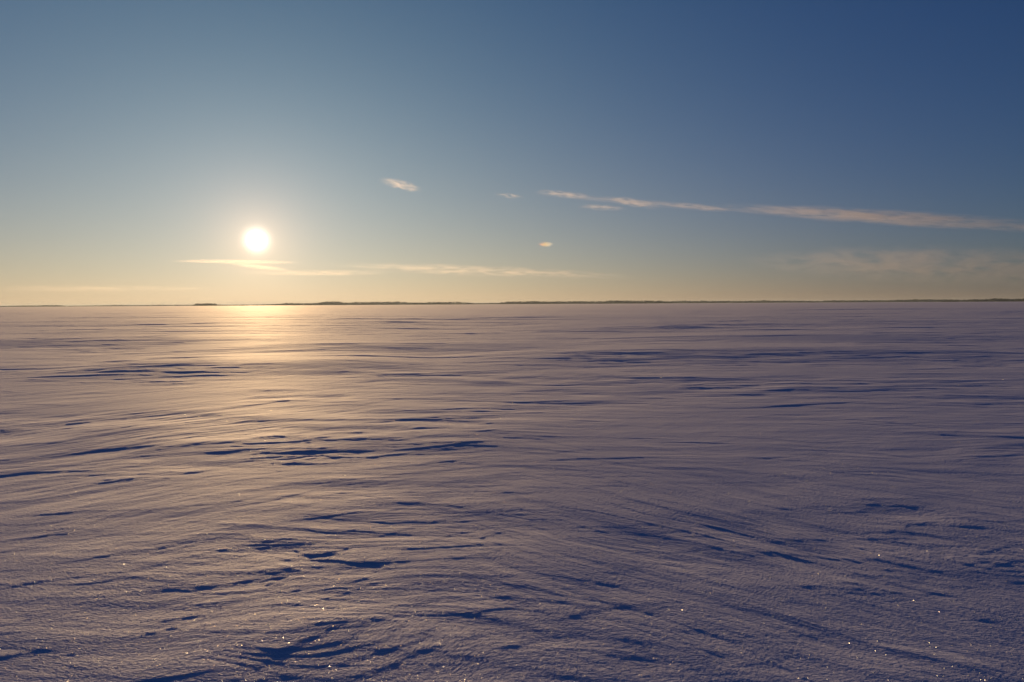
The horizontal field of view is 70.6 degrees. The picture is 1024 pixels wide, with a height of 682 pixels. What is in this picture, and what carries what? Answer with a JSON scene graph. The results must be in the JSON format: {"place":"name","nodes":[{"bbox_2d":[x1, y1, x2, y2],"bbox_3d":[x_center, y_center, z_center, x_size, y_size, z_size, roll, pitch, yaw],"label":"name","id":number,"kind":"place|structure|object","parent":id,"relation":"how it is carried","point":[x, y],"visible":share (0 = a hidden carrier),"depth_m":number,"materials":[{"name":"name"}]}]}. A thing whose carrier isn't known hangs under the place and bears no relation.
{"place":"outdoors","nodes":[
{"label":"outdoors","id":0,"kind":"place"},
{"bbox_2d":[11,306,74,306],"bbox_3d":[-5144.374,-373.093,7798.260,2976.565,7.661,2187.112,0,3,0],"label":"shore","id":1,"kind":"structure","parent":0,"point":[48,306],"depth_m":7788.90,"materials":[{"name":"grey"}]},
{"bbox_2d":[0,305,191,306],"bbox_3d":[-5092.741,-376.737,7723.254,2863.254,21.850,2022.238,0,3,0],"label":"forest","id":2,"kind":"object","parent":1,"relation":"on","point":[97,305],"visible":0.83,"depth_m":8098.88,"materials":[{"name":"plant"}]},
{"bbox_2d":[218,301,425,305],"bbox_3d":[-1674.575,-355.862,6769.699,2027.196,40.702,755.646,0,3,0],"label":"forest","id":3,"kind":"object","parent":0,"point":[352,303],"visible":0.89,"depth_m":6774.18,"materials":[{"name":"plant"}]},
{"bbox_2d":[0,302,1023,681],"bbox_3d":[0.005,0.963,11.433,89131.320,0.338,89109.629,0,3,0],"label":"snow ground","id":4,"kind":"structure","parent":0,"point":[120,364],"depth_m":6.38,"materials":[{"name":"white snow"}]},
{"bbox_2d":[0,346,1023,681],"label":"frost crystals","id":5,"kind":"object","parent":4,"relation":"on","point":[516,552],"visible":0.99,"depth_m":4.66,"materials":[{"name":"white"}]},
{"bbox_2d":[0,0,1023,306],"label":"sky","id":6,"kind":"structure","parent":0,"point":[153,152],"materials":[{"name":"blue"}]},
{"bbox_2d":[414,300,672,304],"bbox_3d":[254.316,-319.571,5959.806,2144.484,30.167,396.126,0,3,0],"label":"forest","id":7,"kind":"object","parent":0,"point":[580,302],"visible":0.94,"depth_m":5915.73,"materials":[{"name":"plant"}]},
{"bbox_2d":[669,299,958,302],"bbox_3d":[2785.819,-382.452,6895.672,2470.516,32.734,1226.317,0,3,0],"label":"forest","id":8,"kind":"object","parent":0,"point":[898,300],"visible":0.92,"depth_m":6888.31,"materials":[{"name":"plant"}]},
{"bbox_2d":[963,301,1023,301],"bbox_3d":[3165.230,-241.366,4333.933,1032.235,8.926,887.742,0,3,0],"label":"shore","id":9,"kind":"structure","parent":0,"point":[994,301],"depth_m":4332.47,"materials":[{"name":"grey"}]},
{"bbox_2d":[942,298,1023,301],"bbox_3d":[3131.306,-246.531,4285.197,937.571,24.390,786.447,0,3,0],"label":"forest","id":10,"kind":"object","parent":9,"relation":"on","point":[994,299],"visible":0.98,"depth_m":4395.51,"materials":[{"name":"plant"}]},
{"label":"shore","id":11,"kind":"structure","parent":0,"visible":0},
{"bbox_2d":[192,303,216,305],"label":"forest","id":12,"kind":"object","parent":11,"relation":"on","point":[203,304],"visible":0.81,"depth_m":6637.64,"materials":[{"name":"plant"}]}
]}

